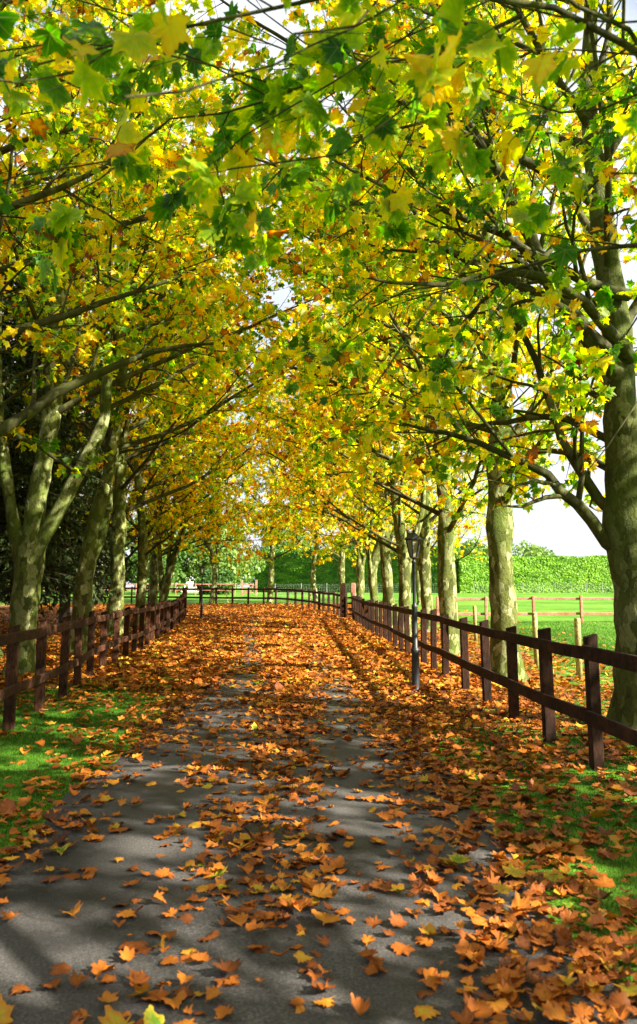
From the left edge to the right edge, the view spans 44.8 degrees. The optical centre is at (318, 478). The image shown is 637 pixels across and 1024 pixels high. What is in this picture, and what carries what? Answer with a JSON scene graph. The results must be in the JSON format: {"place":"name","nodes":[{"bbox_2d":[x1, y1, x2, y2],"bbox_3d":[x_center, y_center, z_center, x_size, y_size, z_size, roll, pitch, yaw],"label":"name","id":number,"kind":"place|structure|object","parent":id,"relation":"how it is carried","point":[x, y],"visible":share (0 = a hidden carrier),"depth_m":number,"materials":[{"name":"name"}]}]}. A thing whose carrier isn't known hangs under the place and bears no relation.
{"place":"outdoors","nodes":[
{"label":"outdoors","id":0,"kind":"place"},
{"bbox_2d":[0,590,636,1006],"bbox_3d":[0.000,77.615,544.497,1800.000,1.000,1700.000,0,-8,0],"label":"ground","id":1,"kind":"structure","parent":0,"point":[542,606],"depth_m":7.86,"materials":[{"name":"green plant"}]},
{"bbox_2d":[0,315,44,658],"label":"conifer","id":2,"kind":"object","parent":1,"relation":"on","point":[12,383],"visible":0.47,"depth_m":16.56,"materials":[{"name":"green plant"}]},
{"bbox_2d":[0,165,121,607],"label":"conifer","id":3,"kind":"object","parent":1,"relation":"on","point":[22,467],"visible":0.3,"depth_m":20.53,"materials":[{"name":"green plant"}]},
{"bbox_2d":[0,209,139,621],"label":"conifer","id":4,"kind":"object","parent":1,"relation":"on","point":[45,602],"visible":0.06,"depth_m":26.03,"materials":[{"name":"green plant"}]},
{"bbox_2d":[17,311,150,623],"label":"conifer","id":5,"kind":"object","parent":1,"relation":"on","point":[103,559],"visible":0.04,"depth_m":31.20,"materials":[{"name":"green plant"}]},
{"bbox_2d":[0,588,186,730],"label":"post and rail fence","id":6,"kind":"object","parent":1,"relation":"on","point":[171,615],"visible":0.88,"depth_m":12.30,"materials":[{"name":"brown wood"}]},
{"bbox_2d":[54,522,132,592],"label":"broad tree","id":7,"kind":"object","parent":1,"relation":"on","point":[127,548],"visible":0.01,"depth_m":85.12,"materials":[{"name":"green plant"}]},
{"bbox_2d":[92,515,136,599],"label":"pale trunk tree","id":8,"kind":"object","parent":1,"relation":"on","point":[128,540],"visible":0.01,"depth_m":59.62,"materials":[{"name":"green plant"}]},
{"bbox_2d":[73,293,218,592],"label":"plane tree","id":9,"kind":"object","parent":1,"relation":"on","point":[131,484],"visible":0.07,"depth_m":33.40,"materials":[{"name":"yellow plant"}]},
{"bbox_2d":[56,583,235,594],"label":"post and rail fence","id":10,"kind":"object","parent":1,"relation":"on","point":[175,584],"visible":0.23,"depth_m":74.29,"materials":[{"name":"brown wood"}]},
{"bbox_2d":[3,115,298,636],"bbox_3d":[-5.333,-4.121,24.981,9.648,18.418,10.427,0,-8,0],"label":"plane tree","id":11,"kind":"object","parent":1,"relation":"on","point":[117,555],"visible":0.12,"depth_m":25.12,"materials":[{"name":"yellow plant"}]},
{"bbox_2d":[132,555,178,591],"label":"bush","id":12,"kind":"object","parent":1,"relation":"on","point":[175,573],"visible":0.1,"depth_m":76.98,"materials":[{"name":"green plant"}]},
{"bbox_2d":[126,513,200,592],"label":"broad tree","id":13,"kind":"object","parent":1,"relation":"on","point":[185,555],"visible":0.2,"depth_m":83.86,"materials":[{"name":"green plant"}]},
{"bbox_2d":[0,0,329,485],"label":"plane tree","id":14,"kind":"object","parent":1,"relation":"on","point":[83,148],"visible":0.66,"depth_m":9.03,"materials":[{"name":"yellow plant"}]},
{"bbox_2d":[65,197,271,626],"bbox_3d":[-6.714,-3.673,32.683,9.447,19.610,9.313,-1,-8,4],"label":"plane tree","id":15,"kind":"object","parent":1,"relation":"on","point":[141,488],"visible":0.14,"depth_m":31.16,"materials":[{"name":"yellow plant"}]},
{"bbox_2d":[0,0,343,653],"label":"plane tree","id":16,"kind":"object","parent":1,"relation":"on","point":[98,521],"visible":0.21,"depth_m":18.55,"materials":[{"name":"yellow plant"}]},
{"bbox_2d":[6,586,340,616],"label":"post and rail fence","id":17,"kind":"object","parent":1,"relation":"on","point":[323,603],"visible":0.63,"depth_m":47.04,"materials":[{"name":"brown wood"}]},
{"bbox_2d":[110,388,241,602],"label":"plane tree","id":18,"kind":"object","parent":1,"relation":"on","point":[133,532],"visible":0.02,"depth_m":52.48,"materials":[{"name":"yellow plant"}]},
{"bbox_2d":[0,0,353,677],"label":"plane tree","id":19,"kind":"object","parent":1,"relation":"on","point":[30,540],"visible":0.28,"depth_m":14.38,"materials":[{"name":"yellow plant"}]},
{"bbox_2d":[111,245,266,614],"bbox_3d":[-6.954,-3.324,37.885,9.204,20.059,9.210,-7,-10,39],"label":"plane tree","id":20,"kind":"object","parent":1,"relation":"on","point":[153,580],"visible":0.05,"depth_m":37.03,"materials":[{"name":"yellow plant"}]},
{"bbox_2d":[177,558,201,591],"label":"cottage","id":21,"kind":"structure","parent":1,"relation":"on","point":[190,586],"depth_m":98.08,"materials":[{"name":"white paint"}]},
{"bbox_2d":[199,563,205,618],"bbox_3d":[-5.249,5.087,34.825,0.306,2.550,0.265,2,-8,-12],"label":"street lamp","id":22,"kind":"object","parent":1,"relation":"on","point":[202,568],"visible":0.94,"depth_m":34.79,"materials":[{"name":"black metal"}]},
{"bbox_2d":[114,258,295,618],"bbox_3d":[-5.873,-1.838,36.391,9.787,16.830,9.417,0,-8,0],"label":"plane tree","id":23,"kind":"object","parent":1,"relation":"on","point":[165,581],"visible":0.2,"depth_m":35.32,"materials":[{"name":"yellow plant"}]},
{"bbox_2d":[193,568,234,594],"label":"bush","id":24,"kind":"object","parent":1,"relation":"on","point":[226,577],"visible":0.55,"depth_m":76.36,"materials":[{"name":"green plant"}]},
{"bbox_2d":[182,520,266,587],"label":"broad tree","id":25,"kind":"object","parent":1,"relation":"on","point":[195,564],"visible":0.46,"depth_m":85.26,"materials":[{"name":"green plant"}]},
{"bbox_2d":[171,357,289,603],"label":"plane tree","id":26,"kind":"object","parent":1,"relation":"on","point":[251,501],"visible":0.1,"depth_m":52.43,"materials":[{"name":"yellow plant"}]},
{"bbox_2d":[241,580,256,594],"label":"field gate","id":27,"kind":"structure","parent":1,"relation":"on","point":[242,584],"depth_m":74.20,"materials":[{"name":"beige wood"}]},
{"bbox_2d":[215,345,326,602],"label":"plane tree","id":28,"kind":"object","parent":1,"relation":"on","point":[271,571],"visible":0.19,"depth_m":50.51,"materials":[{"name":"yellow plant"}]},
{"bbox_2d":[248,509,314,591],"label":"broad tree","id":29,"kind":"object","parent":1,"relation":"on","point":[284,542],"visible":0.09,"depth_m":110.22,"materials":[{"name":"green plant"}]},
{"bbox_2d":[0,602,614,692],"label":"fallen leaves","id":30,"kind":"object","parent":1,"relation":"on","point":[297,657],"visible":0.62,"depth_m":16.93,"materials":[{"name":"orange plant"}]},
{"bbox_2d":[264,392,366,601],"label":"plane tree","id":31,"kind":"object","parent":1,"relation":"on","point":[313,573],"visible":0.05,"depth_m":52.36,"materials":[{"name":"yellow plant"}]},
{"bbox_2d":[0,607,636,1023],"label":"lane","id":32,"kind":"structure","parent":1,"relation":"on","point":[40,933],"depth_m":3.90,"materials":[{"name":"grey asphalt"}]},
{"bbox_2d":[0,688,636,1023],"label":"fallen leaves","id":33,"kind":"object","parent":1,"relation":"on","point":[551,996],"depth_m":4.80,"materials":[{"name":"orange plant"}]},
{"bbox_2d":[492,881,514,893],"bbox_3d":[0.940,2.086,3.947,0.129,0.027,0.142,0,-8,0],"label":"fallen leaf","id":34,"kind":"object","parent":33,"relation":"on","point":[499,887],"visible":0.98,"depth_m":3.95,"materials":[{"name":"plant"}]},
{"bbox_2d":[502,862,530,877],"bbox_3d":[1.064,2.116,4.179,0.149,0.033,0.164,0,-8,0],"label":"fallen leaf","id":35,"kind":"object","parent":33,"relation":"on","point":[511,869],"visible":1,"depth_m":4.18,"materials":[{"name":"yellow plant"}]},
{"bbox_2d":[0,0,636,496],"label":"plane tree","id":36,"kind":"object","parent":1,"relation":"on","point":[438,74],"visible":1,"depth_m":3.56,"materials":[{"name":"green plant"}]},
{"bbox_2d":[222,278,437,619],"bbox_3d":[2.025,-2.704,34.372,11.541,18.040,8.759,8,-11,-43],"label":"plane tree","id":37,"kind":"object","parent":1,"relation":"on","point":[373,560],"visible":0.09,"depth_m":33.59,"materials":[{"name":"yellow plant"}]},
{"bbox_2d":[261,379,409,605],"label":"plane tree","id":38,"kind":"object","parent":1,"relation":"on","point":[341,568],"visible":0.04,"depth_m":46.54,"materials":[{"name":"yellow plant"}]},
{"bbox_2d":[261,297,418,598],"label":"plane tree","id":39,"kind":"object","parent":1,"relation":"on","point":[359,555],"visible":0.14,"depth_m":40.99,"materials":[{"name":"yellow plant"}]},
{"bbox_2d":[341,583,345,616],"bbox_3d":[1.170,5.684,35.757,0.210,1.720,0.210,-1,-8,6],"label":"gate post","id":40,"kind":"object","parent":1,"relation":"on","point":[343,599],"visible":0.9,"depth_m":35.67,"materials":[{"name":"brown wood"}]},
{"bbox_2d":[346,592,352,616],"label":"wicket gate","id":41,"kind":"structure","parent":40,"relation":"attached to","point":[348,603],"depth_m":35.49,"materials":[{"name":"brown wood"}]},
{"bbox_2d":[351,583,355,615],"bbox_3d":[1.620,5.718,36.055,0.220,1.720,0.220,-1,-8,6],"label":"gate post","id":42,"kind":"object","parent":1,"relation":"on","point":[353,587],"visible":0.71,"depth_m":36.03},
{"bbox_2d":[219,176,489,627],"bbox_3d":[1.218,-4.318,31.441,9.700,20.649,9.190,4,-9,-24],"label":"plane tree","id":43,"kind":"object","parent":1,"relation":"on","point":[387,579],"visible":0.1,"depth_m":29.54,"materials":[{"name":"yellow plant"}]},
{"bbox_2d":[254,546,460,592],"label":"hedge","id":44,"kind":"object","parent":1,"relation":"on","point":[292,570],"visible":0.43,"depth_m":91.06,"materials":[{"name":"green plant"}]},
{"bbox_2d":[336,516,378,548],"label":"broad tree","id":45,"kind":"object","parent":1,"relation":"on","point":[350,547],"depth_m":132.39,"materials":[{"name":"green plant"}]},
{"bbox_2d":[231,83,487,636],"bbox_3d":[1.606,-4.424,25.035,8.744,19.056,8.749,0,-8,-3],"label":"plane tree","id":46,"kind":"object","parent":1,"relation":"on","point":[404,559],"visible":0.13,"depth_m":24.13,"materials":[{"name":"yellow plant"}]},
{"bbox_2d":[289,583,433,594],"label":"wire fence","id":47,"kind":"object","parent":1,"relation":"on","point":[311,594],"visible":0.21,"depth_m":72.51,"materials":[{"name":"metal"}]},
{"bbox_2d":[190,0,602,654],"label":"plane tree","id":48,"kind":"object","parent":1,"relation":"on","point":[446,562],"visible":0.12,"depth_m":18.62,"materials":[{"name":"yellow plant"}]},
{"bbox_2d":[159,0,636,728],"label":"plane tree","id":49,"kind":"object","parent":1,"relation":"on","point":[615,530],"visible":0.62,"depth_m":9.01,"materials":[{"name":"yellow plant"}]},
{"bbox_2d":[404,527,422,692],"bbox_3d":[1.481,2.015,11.929,0.306,2.550,0.265,2,-8,-12],"label":"street lamp","id":50,"kind":"object","parent":1,"relation":"on","point":[413,539],"visible":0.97,"depth_m":11.90,"materials":[{"name":"black metal"}]},
{"bbox_2d":[349,393,486,604],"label":"plane tree","id":51,"kind":"object","parent":1,"relation":"on","point":[417,576],"visible":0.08,"depth_m":49.55,"materials":[{"name":"yellow plant"}]},
{"bbox_2d":[211,0,636,682],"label":"plane tree","id":52,"kind":"object","parent":1,"relation":"on","point":[499,526],"visible":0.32,"depth_m":13.40,"materials":[{"name":"yellow plant"}]},
{"bbox_2d":[273,124,579,633],"bbox_3d":[3.087,-4.296,27.882,9.313,19.610,9.447,8,-11,-43],"label":"plane tree","id":53,"kind":"object","parent":1,"relation":"on","point":[424,566],"visible":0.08,"depth_m":26.87,"materials":[{"name":"yellow plant"}]},
{"bbox_2d":[406,401,487,566],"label":"plane tree","id":54,"kind":"object","parent":1,"relation":"on","point":[469,516],"visible":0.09,"depth_m":54.87,"materials":[{"name":"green plant"}]},
{"bbox_2d":[460,536,487,558],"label":"broad tree","id":55,"kind":"object","parent":1,"relation":"on","point":[483,549],"visible":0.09,"depth_m":147.41,"materials":[{"name":"green plant"}]},
{"bbox_2d":[473,606,477,642],"bbox_3d":[4.547,4.268,22.437,0.104,1.150,0.101,-2,-10,8],"label":"round post","id":56,"kind":"object","parent":1,"relation":"on","point":[475,621],"visible":0.6,"depth_m":22.43,"materials":[{"name":"brown wood"}]},
{"bbox_2d":[351,595,636,770],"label":"post and rail fence","id":57,"kind":"object","parent":1,"relation":"on","point":[593,656],"visible":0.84,"depth_m":8.96,"materials":[{"name":"brown wood"}]},
{"bbox_2d":[436,595,613,622],"bbox_3d":[10.165,5.605,32.937,10.366,1.272,0.166,0,-8,-2],"label":"post and rail fence","id":58,"kind":"object","parent":1,"relation":"on","point":[581,613],"visible":0.64,"depth_m":32.96,"materials":[{"name":"beige wood"}]},
{"bbox_2d":[512,540,554,559],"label":"broad tree","id":59,"kind":"object","parent":1,"relation":"on","point":[534,550],"visible":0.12,"depth_m":159.66,"materials":[{"name":"green plant"}]},
{"bbox_2d":[457,554,613,592],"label":"hedge","id":60,"kind":"object","parent":1,"relation":"on","point":[550,571],"visible":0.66,"depth_m":84.39,"materials":[{"name":"green plant"}]},
{"bbox_2d":[532,612,538,667],"bbox_3d":[4.357,3.277,15.507,0.101,1.192,0.104,-6,-11,32],"label":"round post","id":61,"kind":"object","parent":1,"relation":"on","point":[535,634],"visible":0.6,"depth_m":15.50,"materials":[{"name":"brown wood"}]},
{"bbox_2d":[473,582,613,593],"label":"wire fence","id":62,"kind":"object","parent":1,"relation":"on","point":[558,590],"visible":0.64,"depth_m":81.41,"materials":[{"name":"grey metal"}]},
{"bbox_2d":[574,618,582,681],"bbox_3d":[4.440,2.967,13.207,0.104,1.160,0.101,0,-7,0],"label":"round post","id":63,"kind":"object","parent":1,"relation":"on","point":[577,627],"visible":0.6,"depth_m":13.19,"materials":[{"name":"brown wood"}]},
{"bbox_2d":[0,0,636,587],"label":"sky","id":64,"kind":"structure","parent":0,"point":[552,526],"materials":[{"name":"white"}]}
]}

